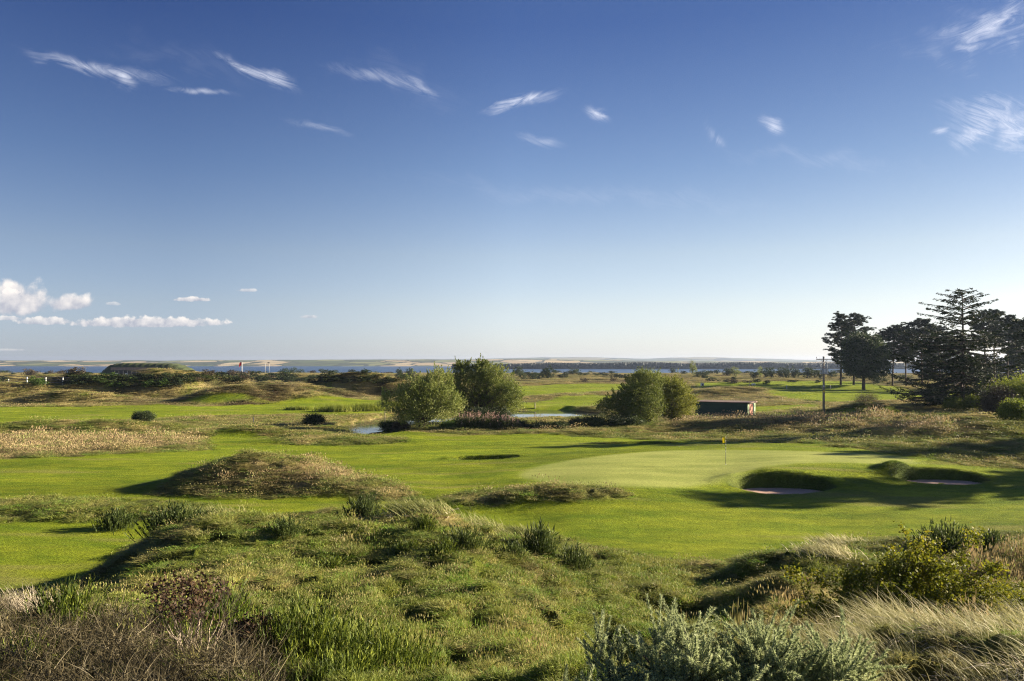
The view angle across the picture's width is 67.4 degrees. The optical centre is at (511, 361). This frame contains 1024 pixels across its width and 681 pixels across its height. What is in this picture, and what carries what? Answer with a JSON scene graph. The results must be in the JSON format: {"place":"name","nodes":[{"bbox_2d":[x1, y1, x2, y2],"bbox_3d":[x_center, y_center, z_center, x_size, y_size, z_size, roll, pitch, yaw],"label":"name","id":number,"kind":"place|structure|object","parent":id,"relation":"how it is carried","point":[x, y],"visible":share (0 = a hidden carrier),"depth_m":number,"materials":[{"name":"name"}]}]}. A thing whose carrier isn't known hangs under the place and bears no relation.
{"place":"outdoors","nodes":[
{"label":"outdoors","id":0,"kind":"place"},
{"bbox_2d":[343,410,602,434],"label":"pond","id":1,"kind":"structure","parent":0,"point":[370,426],"depth_m":123.63,"materials":[{"name":"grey liquid"}]},
{"bbox_2d":[0,369,1023,680],"bbox_3d":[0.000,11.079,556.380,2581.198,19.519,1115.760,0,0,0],"label":"ground","id":2,"kind":"structure","parent":0,"point":[50,553],"depth_m":48.47,"materials":[{"name":"plant"}]},
{"bbox_2d":[0,621,71,673],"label":"bush","id":3,"kind":"object","parent":2,"relation":"on","point":[22,641],"visible":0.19,"depth_m":7.04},
{"bbox_2d":[27,375,48,386],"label":"bright bush","id":4,"kind":"object","parent":2,"relation":"on","point":[32,380],"visible":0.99,"depth_m":169.08,"materials":[{"name":"green plant"}]},
{"bbox_2d":[0,582,86,618],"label":"marram clump","id":5,"kind":"object","parent":2,"relation":"on","point":[22,598],"visible":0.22,"depth_m":9.38,"materials":[{"name":"plant"}]},
{"bbox_2d":[7,570,121,638],"bbox_3d":[-5.046,2.764,8.621,1.129,0.776,1.151,0,0,0],"label":"broom bush","id":6,"kind":"object","parent":2,"relation":"on","point":[65,602],"visible":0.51,"depth_m":8.54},
{"bbox_2d":[91,507,139,534],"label":"broom bush","id":7,"kind":"object","parent":2,"relation":"on","point":[116,519],"visible":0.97,"depth_m":36.73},
{"bbox_2d":[130,409,156,421],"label":"round bush","id":8,"kind":"object","parent":2,"relation":"on","point":[142,415],"visible":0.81,"depth_m":92.70,"materials":[{"name":"green plant"}]},
{"bbox_2d":[101,363,194,375],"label":"turf building","id":9,"kind":"structure","parent":2,"relation":"on","point":[120,368],"depth_m":417.20,"materials":[{"name":"green plant"}]},
{"bbox_2d":[0,577,312,680],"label":"dead undergrowth","id":10,"kind":"object","parent":2,"relation":"on","point":[105,644],"visible":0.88,"depth_m":6.60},
{"bbox_2d":[110,593,206,646],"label":"bush","id":11,"kind":"object","parent":2,"relation":"on","point":[170,624],"visible":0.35,"depth_m":8.11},
{"bbox_2d":[123,496,215,541],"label":"broom bush","id":12,"kind":"object","parent":2,"relation":"on","point":[174,512],"visible":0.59,"depth_m":23.80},
{"bbox_2d":[131,567,260,657],"bbox_3d":[-2.849,2.236,6.778,1.195,0.944,1.030,0,0,0],"label":"withered shrub","id":13,"kind":"object","parent":2,"relation":"on","point":[198,603],"visible":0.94,"depth_m":6.68,"materials":[{"name":"brown plant"}]},
{"bbox_2d":[182,501,239,514],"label":"marram clump","id":14,"kind":"object","parent":2,"relation":"on","point":[207,509],"visible":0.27,"depth_m":40.15,"materials":[{"name":"plant"}]},
{"bbox_2d":[166,571,259,629],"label":"shrub","id":15,"kind":"object","parent":2,"relation":"on","point":[219,607],"visible":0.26,"depth_m":8.96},
{"bbox_2d":[205,601,280,654],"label":"withered shrub","id":16,"kind":"object","parent":2,"relation":"on","point":[247,627],"visible":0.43,"depth_m":7.38,"materials":[{"name":"brown plant"}]},
{"bbox_2d":[267,514,302,538],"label":"broom bush","id":17,"kind":"object","parent":2,"relation":"on","point":[284,528],"visible":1,"depth_m":21.37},
{"bbox_2d":[202,587,380,673],"bbox_3d":[-2.128,2.582,7.427,1.670,0.701,1.834,0,0,-13],"label":"broom bush","id":18,"kind":"object","parent":2,"relation":"on","point":[312,632],"visible":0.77,"depth_m":7.41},
{"bbox_2d":[279,405,314,409],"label":"reed clump","id":19,"kind":"object","parent":2,"relation":"on","point":[296,407],"visible":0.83,"depth_m":127.60,"materials":[{"name":"green plant"}]},
{"bbox_2d":[301,411,326,424],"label":"bramble bush","id":20,"kind":"object","parent":2,"relation":"on","point":[314,419],"visible":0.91,"depth_m":97.51,"materials":[{"name":"green plant"}]},
{"bbox_2d":[306,554,347,570],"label":"broom bush","id":21,"kind":"object","parent":2,"relation":"on","point":[334,564],"visible":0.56,"depth_m":19.01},
{"bbox_2d":[305,403,372,411],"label":"reed clump","id":22,"kind":"object","parent":2,"relation":"on","point":[336,408],"visible":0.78,"depth_m":123.31,"materials":[{"name":"green plant"}]},
{"bbox_2d":[269,642,429,680],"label":"grass clump","id":23,"kind":"object","parent":2,"relation":"on","point":[329,663],"visible":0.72,"depth_m":6.49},
{"bbox_2d":[336,490,384,518],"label":"broom bush","id":24,"kind":"object","parent":2,"relation":"on","point":[361,508],"visible":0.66,"depth_m":25.36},
{"bbox_2d":[345,402,391,410],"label":"reed clump","id":25,"kind":"object","parent":2,"relation":"on","point":[371,407],"visible":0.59,"depth_m":125.28,"materials":[{"name":"green plant"}]},
{"bbox_2d":[375,419,395,430],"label":"bramble bush","id":26,"kind":"object","parent":2,"relation":"on","point":[383,425],"visible":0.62,"depth_m":94.30,"materials":[{"name":"green plant"}]},
{"bbox_2d":[277,611,502,676],"bbox_3d":[-1.419,2.773,7.502,1.963,0.668,1.841,0,0,-35],"label":"grass clump","id":27,"kind":"object","parent":2,"relation":"on","point":[384,640],"visible":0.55,"depth_m":7.41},
{"bbox_2d":[387,420,412,431],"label":"bramble bush","id":28,"kind":"object","parent":2,"relation":"on","point":[396,425],"visible":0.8,"depth_m":92.97,"materials":[{"name":"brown plant"}]},
{"bbox_2d":[369,495,440,518],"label":"marram clump","id":29,"kind":"object","parent":2,"relation":"on","point":[391,507],"visible":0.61,"depth_m":24.28,"materials":[{"name":"plant"}]},
{"bbox_2d":[386,537,424,556],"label":"broom bush","id":30,"kind":"object","parent":2,"relation":"on","point":[408,545],"visible":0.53,"depth_m":19.94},
{"bbox_2d":[377,361,467,427],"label":"willow tree","id":31,"kind":"object","parent":2,"relation":"on","point":[430,399],"visible":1,"depth_m":92.04,"materials":[{"name":"green plant"}]},
{"bbox_2d":[375,654,469,678],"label":"broom bush","id":32,"kind":"object","parent":2,"relation":"on","point":[420,669],"visible":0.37,"depth_m":6.88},
{"bbox_2d":[409,510,440,532],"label":"broom bush","id":33,"kind":"object","parent":2,"relation":"on","point":[424,523],"visible":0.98,"depth_m":21.88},
{"bbox_2d":[386,497,471,517],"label":"marram clump","id":34,"kind":"object","parent":2,"relation":"on","point":[424,504],"visible":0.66,"depth_m":24.30,"materials":[{"name":"plant"}]},
{"bbox_2d":[421,534,466,562],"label":"broom bush","id":35,"kind":"object","parent":2,"relation":"on","point":[445,544],"visible":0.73,"depth_m":18.97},
{"bbox_2d":[439,419,458,427],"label":"bramble bush","id":36,"kind":"object","parent":2,"relation":"on","point":[449,424],"visible":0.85,"depth_m":91.98,"materials":[{"name":"green plant"}]},
{"bbox_2d":[456,411,479,428],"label":"willow herb","id":37,"kind":"object","parent":2,"relation":"on","point":[461,423],"visible":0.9,"depth_m":91.60,"materials":[{"name":"green plant"}]},
{"bbox_2d":[442,522,494,551],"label":"broom bush","id":38,"kind":"object","parent":2,"relation":"on","point":[462,537],"visible":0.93,"depth_m":19.87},
{"bbox_2d":[461,405,497,420],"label":"bramble bush","id":39,"kind":"object","parent":2,"relation":"on","point":[482,411],"visible":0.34,"depth_m":98.64,"materials":[{"name":"green plant"}]},
{"bbox_2d":[467,410,496,428],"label":"willow herb","id":40,"kind":"object","parent":2,"relation":"on","point":[482,423],"visible":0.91,"depth_m":91.36,"materials":[{"name":"green plant"}]},
{"bbox_2d":[465,511,504,529],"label":"marram clump","id":41,"kind":"object","parent":2,"relation":"on","point":[486,522],"visible":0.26,"depth_m":25.52,"materials":[{"name":"plant"}]},
{"bbox_2d":[444,353,526,416],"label":"willow tree","id":42,"kind":"object","parent":2,"relation":"on","point":[485,377],"visible":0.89,"depth_m":102.06,"materials":[{"name":"green plant"}]},
{"bbox_2d":[484,414,510,429],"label":"willow herb","id":43,"kind":"object","parent":2,"relation":"on","point":[499,420],"visible":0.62,"depth_m":91.48,"materials":[{"name":"green plant"}]},
{"bbox_2d":[489,405,517,419],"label":"bramble bush","id":44,"kind":"object","parent":2,"relation":"on","point":[501,412],"visible":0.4,"depth_m":99.33,"materials":[{"name":"green plant"}]},
{"bbox_2d":[495,414,520,429],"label":"willow herb","id":45,"kind":"object","parent":2,"relation":"on","point":[515,424],"visible":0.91,"depth_m":91.00,"materials":[{"name":"green plant"}]},
{"bbox_2d":[0,368,1023,675],"bbox_3d":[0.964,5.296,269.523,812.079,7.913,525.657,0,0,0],"label":"rough grass","id":46,"kind":"structure","parent":2,"relation":"on","point":[1014,556],"depth_m":42.00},
{"bbox_2d":[497,538,528,561],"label":"broom bush","id":47,"kind":"object","parent":2,"relation":"on","point":[514,549],"visible":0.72,"depth_m":20.39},
{"bbox_2d":[499,524,536,537],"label":"marram clump","id":48,"kind":"object","parent":2,"relation":"on","point":[518,530],"visible":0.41,"depth_m":25.95,"materials":[{"name":"plant"}]},
{"bbox_2d":[524,418,552,428],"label":"bramble bush","id":49,"kind":"object","parent":2,"relation":"on","point":[535,424],"visible":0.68,"depth_m":91.38,"materials":[{"name":"green plant"}]},
{"bbox_2d":[516,517,569,564],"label":"broom bush","id":50,"kind":"object","parent":2,"relation":"on","point":[541,544],"visible":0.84,"depth_m":22.34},
{"bbox_2d":[540,364,558,377],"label":"tree","id":51,"kind":"object","parent":2,"relation":"on","point":[546,370],"visible":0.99,"depth_m":364.93,"materials":[{"name":"green plant"}]},
{"bbox_2d":[547,419,574,429],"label":"bramble bush","id":52,"kind":"object","parent":2,"relation":"on","point":[562,425],"visible":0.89,"depth_m":91.34,"materials":[{"name":"green plant"}]},
{"bbox_2d":[555,542,603,571],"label":"broom bush","id":53,"kind":"object","parent":2,"relation":"on","point":[573,557],"visible":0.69,"depth_m":22.72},
{"bbox_2d":[567,415,594,427],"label":"bramble bush","id":54,"kind":"object","parent":2,"relation":"on","point":[582,421],"visible":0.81,"depth_m":92.49,"materials":[{"name":"green plant"}]},
{"bbox_2d":[585,414,606,426],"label":"bramble bush","id":55,"kind":"object","parent":2,"relation":"on","point":[599,421],"visible":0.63,"depth_m":93.27,"materials":[{"name":"green plant"}]},
{"bbox_2d":[603,414,632,426],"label":"bramble bush","id":56,"kind":"object","parent":2,"relation":"on","point":[614,421],"visible":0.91,"depth_m":92.56,"materials":[{"name":"green plant"}]},
{"bbox_2d":[592,366,671,422],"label":"willow tree","id":57,"kind":"object","parent":2,"relation":"on","point":[631,402],"visible":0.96,"depth_m":95.85,"materials":[{"name":"green plant"}]},
{"bbox_2d":[623,414,651,424],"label":"bramble bush","id":58,"kind":"object","parent":2,"relation":"on","point":[637,420],"visible":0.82,"depth_m":92.63,"materials":[{"name":"green plant"}]},
{"bbox_2d":[562,645,723,680],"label":"gorse bush","id":59,"kind":"object","parent":2,"relation":"on","point":[608,675],"visible":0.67,"depth_m":4.75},
{"bbox_2d":[654,368,699,421],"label":"willow tree","id":60,"kind":"object","parent":2,"relation":"on","point":[676,391],"visible":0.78,"depth_m":98.04,"materials":[{"name":"green plant"}]},
{"bbox_2d":[695,400,756,415],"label":"shed","id":61,"kind":"structure","parent":2,"relation":"on","point":[710,406],"depth_m":113.68,"materials":[{"name":"metal"}]},
{"bbox_2d":[576,592,907,680],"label":"gorse bush","id":62,"kind":"object","parent":2,"relation":"on","point":[711,658],"visible":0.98,"depth_m":4.75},
{"bbox_2d":[742,488,822,493],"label":"bunker sand","id":63,"kind":"structure","parent":2,"relation":"on","point":[779,491],"depth_m":48.66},
{"bbox_2d":[799,364,816,377],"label":"tree","id":64,"kind":"object","parent":2,"relation":"on","point":[808,371],"visible":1,"depth_m":356.85,"materials":[{"name":"green plant"}]},
{"bbox_2d":[816,356,831,412],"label":"utility pole","id":65,"kind":"object","parent":2,"relation":"on","point":[824,371],"visible":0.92,"depth_m":112.87,"materials":[{"name":"brown wood"}]},
{"bbox_2d":[784,540,875,565],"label":"marram clump","id":66,"kind":"object","parent":2,"relation":"on","point":[833,550],"visible":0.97,"depth_m":23.78,"materials":[{"name":"plant"}]},
{"bbox_2d":[748,603,913,665],"bbox_3d":[2.744,2.249,6.036,1.863,0.538,1.207,0,0,0],"label":"marram clump","id":67,"kind":"object","parent":2,"relation":"on","point":[835,637],"visible":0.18,"depth_m":6.19,"materials":[{"name":"plant"}]},
{"bbox_2d":[792,531,880,546],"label":"marram clump","id":68,"kind":"object","parent":2,"relation":"on","point":[830,539],"visible":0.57,"depth_m":28.11,"materials":[{"name":"plant"}]},
{"bbox_2d":[821,311,857,384],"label":"pine tree","id":69,"kind":"object","parent":2,"relation":"on","point":[835,326],"visible":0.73,"depth_m":249.66,"materials":[{"name":"green plant"}]},
{"bbox_2d":[774,598,915,649],"bbox_3d":[2.866,2.408,6.636,1.722,0.611,1.100,0,0,0],"label":"marram clump","id":70,"kind":"object","parent":2,"relation":"on","point":[836,627],"visible":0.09,"depth_m":6.75,"materials":[{"name":"plant"}]},
{"bbox_2d":[828,312,876,384],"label":"pine tree","id":71,"kind":"object","parent":2,"relation":"on","point":[859,318],"visible":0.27,"depth_m":260.29,"materials":[{"name":"green plant"}]},
{"bbox_2d":[790,603,915,642],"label":"marram clump","id":72,"kind":"object","parent":2,"relation":"on","point":[837,623],"visible":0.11,"depth_m":7.48,"materials":[{"name":"plant"}]},
{"bbox_2d":[835,327,896,389],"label":"round tree","id":73,"kind":"object","parent":2,"relation":"on","point":[864,356],"visible":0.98,"depth_m":218.54,"materials":[{"name":"green plant"}]},
{"bbox_2d":[851,390,882,401],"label":"dark shrub","id":74,"kind":"object","parent":2,"relation":"on","point":[867,397],"visible":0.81,"depth_m":119.46,"materials":[{"name":"green plant"}]},
{"bbox_2d":[815,656,929,680],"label":"marram clump","id":75,"kind":"object","parent":2,"relation":"on","point":[889,679],"visible":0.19,"depth_m":5.46,"materials":[{"name":"plant"}]},
{"bbox_2d":[820,586,931,638],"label":"marram clump","id":76,"kind":"object","parent":2,"relation":"on","point":[890,621],"visible":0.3,"depth_m":6.91,"materials":[{"name":"plant"}]},
{"bbox_2d":[817,586,972,631],"bbox_3d":[3.575,2.377,7.426,1.291,0.496,1.125,0,0,-24],"label":"marram clump","id":77,"kind":"object","parent":2,"relation":"on","point":[896,611],"visible":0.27,"depth_m":7.42,"materials":[{"name":"plant"}]},
{"bbox_2d":[875,324,918,385],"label":"pine tree","id":78,"kind":"object","parent":2,"relation":"on","point":[890,332],"visible":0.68,"depth_m":236.45,"materials":[{"name":"green plant"}]},
{"bbox_2d":[779,521,1018,632],"bbox_3d":[6.744,3.816,13.273,4.110,1.980,3.163,0,0,20],"label":"rose bush","id":79,"kind":"object","parent":2,"relation":"on","point":[894,582],"visible":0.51,"depth_m":13.09,"materials":[{"name":"green plant"}]},
{"bbox_2d":[840,624,972,675],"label":"marram clump","id":80,"kind":"object","parent":2,"relation":"on","point":[891,649],"visible":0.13,"depth_m":6.03,"materials":[{"name":"plant"}]},
{"bbox_2d":[839,594,992,632],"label":"marram clump","id":81,"kind":"object","parent":2,"relation":"on","point":[902,617],"visible":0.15,"depth_m":6.88,"materials":[{"name":"plant"}]},
{"bbox_2d":[900,318,948,386],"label":"pine tree","id":82,"kind":"object","parent":2,"relation":"on","point":[923,324],"visible":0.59,"depth_m":238.58,"materials":[{"name":"green plant"}]},
{"bbox_2d":[898,517,977,555],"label":"broom bush","id":83,"kind":"object","parent":2,"relation":"on","point":[951,542],"visible":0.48,"depth_m":25.82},
{"bbox_2d":[923,324,954,377],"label":"pine tree","id":84,"kind":"object","parent":2,"relation":"on","point":[943,328],"visible":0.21,"depth_m":260.94,"materials":[{"name":"green plant"}]},
{"bbox_2d":[863,593,1023,658],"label":"marram clump","id":85,"kind":"object","parent":2,"relation":"on","point":[955,624],"visible":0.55,"depth_m":6.12,"materials":[{"name":"plant"}]},
{"bbox_2d":[906,480,981,484],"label":"bunker sand","id":86,"kind":"structure","parent":2,"relation":"on","point":[954,482],"depth_m":51.68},
{"bbox_2d":[874,287,1023,405],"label":"spruce tree","id":87,"kind":"object","parent":2,"relation":"on","point":[963,362],"visible":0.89,"depth_m":112.86,"materials":[{"name":"green plant"}]},
{"bbox_2d":[940,396,965,411],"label":"leafy bush","id":88,"kind":"object","parent":2,"relation":"on","point":[956,403],"visible":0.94,"depth_m":107.36,"materials":[{"name":"green plant"}]},
{"bbox_2d":[889,639,1023,680],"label":"marram clump","id":89,"kind":"object","parent":2,"relation":"on","point":[965,672],"visible":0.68,"depth_m":5.51,"materials":[{"name":"plant"}]},
{"bbox_2d":[903,568,1023,618],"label":"rose bush","id":90,"kind":"object","parent":2,"relation":"on","point":[982,595],"visible":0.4,"depth_m":12.27,"materials":[{"name":"green plant"}]},
{"bbox_2d":[959,393,981,410],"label":"leafy bush","id":91,"kind":"object","parent":2,"relation":"on","point":[968,399],"visible":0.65,"depth_m":107.58,"materials":[{"name":"green plant"}]},
{"bbox_2d":[934,620,1023,680],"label":"marram clump","id":92,"kind":"object","parent":2,"relation":"on","point":[1018,663],"visible":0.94,"depth_m":5.36,"materials":[{"name":"plant"}]},
{"bbox_2d":[966,310,1003,385],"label":"pine tree","id":93,"kind":"object","parent":2,"relation":"on","point":[981,327],"visible":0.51,"depth_m":223.62,"materials":[{"name":"green plant"}]},
{"bbox_2d":[953,527,1017,551],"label":"broom bush","id":94,"kind":"object","parent":2,"relation":"on","point":[988,538],"visible":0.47,"depth_m":24.83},
{"bbox_2d":[959,589,1023,635],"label":"marram clump","id":95,"kind":"object","parent":2,"relation":"on","point":[1019,619],"visible":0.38,"depth_m":6.96,"materials":[{"name":"plant"}]},
{"bbox_2d":[961,594,1023,629],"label":"marram clump","id":96,"kind":"object","parent":2,"relation":"on","point":[1019,607],"visible":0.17,"depth_m":7.64,"materials":[{"name":"plant"}]},
{"bbox_2d":[967,383,1022,414],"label":"leafy bush","id":97,"kind":"object","parent":2,"relation":"on","point":[990,402],"visible":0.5,"depth_m":89.72,"materials":[{"name":"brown plant"}]},
{"bbox_2d":[985,308,1005,381],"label":"pine tree","id":98,"kind":"object","parent":2,"relation":"on","point":[998,318],"visible":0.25,"depth_m":231.23,"materials":[{"name":"green plant"}]},
{"bbox_2d":[975,369,1023,400],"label":"leafy bush","id":99,"kind":"object","parent":2,"relation":"on","point":[1016,385],"visible":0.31,"depth_m":91.42,"materials":[{"name":"green plant"}]},
{"bbox_2d":[993,313,1017,377],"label":"pine tree","id":100,"kind":"object","parent":2,"relation":"on","point":[1007,319],"visible":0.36,"depth_m":227.92,"materials":[{"name":"green plant"}]},
{"bbox_2d":[989,355,1023,382],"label":"pine tree","id":101,"kind":"object","parent":2,"relation":"on","point":[1001,374],"visible":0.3,"depth_m":269.59,"materials":[{"name":"green plant"}]},
{"bbox_2d":[990,397,1023,421],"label":"leafy bush","id":102,"kind":"object","parent":2,"relation":"on","point":[1013,409],"visible":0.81,"depth_m":76.14,"materials":[{"name":"green plant"}]},
{"bbox_2d":[998,318,1023,380],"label":"pine tree","id":103,"kind":"object","parent":2,"relation":"on","point":[1011,339],"visible":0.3,"depth_m":215.32,"materials":[{"name":"green plant"}]},
{"bbox_2d":[1003,318,1023,369],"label":"pine tree","id":104,"kind":"object","parent":2,"relation":"on","point":[1019,360],"visible":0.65,"depth_m":206.55,"materials":[{"name":"green plant"}]},
{"bbox_2d":[1006,318,1023,357],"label":"pine tree","id":105,"kind":"object","parent":2,"relation":"on","point":[1021,322],"visible":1,"depth_m":103.07,"materials":[{"name":"green plant"}]},
{"bbox_2d":[0,366,1023,372],"bbox_3d":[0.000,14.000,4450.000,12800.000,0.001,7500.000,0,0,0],"label":"sea","id":106,"kind":"structure","parent":0,"point":[99,369],"depth_m":1402.52,"materials":[{"name":"blue liquid"}]},
{"bbox_2d":[0,359,903,365],"bbox_3d":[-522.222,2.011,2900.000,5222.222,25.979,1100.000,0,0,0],"label":"shore","id":107,"kind":"structure","parent":106,"relation":"on","point":[430,362],"depth_m":2711.66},
{"bbox_2d":[367,357,910,361],"bbox_3d":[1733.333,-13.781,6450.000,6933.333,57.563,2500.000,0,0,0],"label":"hills","id":108,"kind":"structure","parent":106,"relation":"on","point":[682,359],"depth_m":6180.18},
{"bbox_2d":[0,0,1023,360],"label":"sky","id":109,"kind":"structure","parent":0,"point":[180,179],"materials":[{"name":"blue"}]},
{"bbox_2d":[448,367,1005,368],"bbox_3d":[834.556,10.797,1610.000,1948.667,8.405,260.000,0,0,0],"label":"wooded point","id":110,"kind":"structure","parent":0,"point":[697,368],"depth_m":1521.90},
{"bbox_2d":[451,362,1006,368],"bbox_3d":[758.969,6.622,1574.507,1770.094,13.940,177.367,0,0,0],"label":"forest","id":111,"kind":"object","parent":110,"relation":"on","point":[669,365],"visible":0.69,"depth_m":1489.71,"materials":[{"name":"green plant"}]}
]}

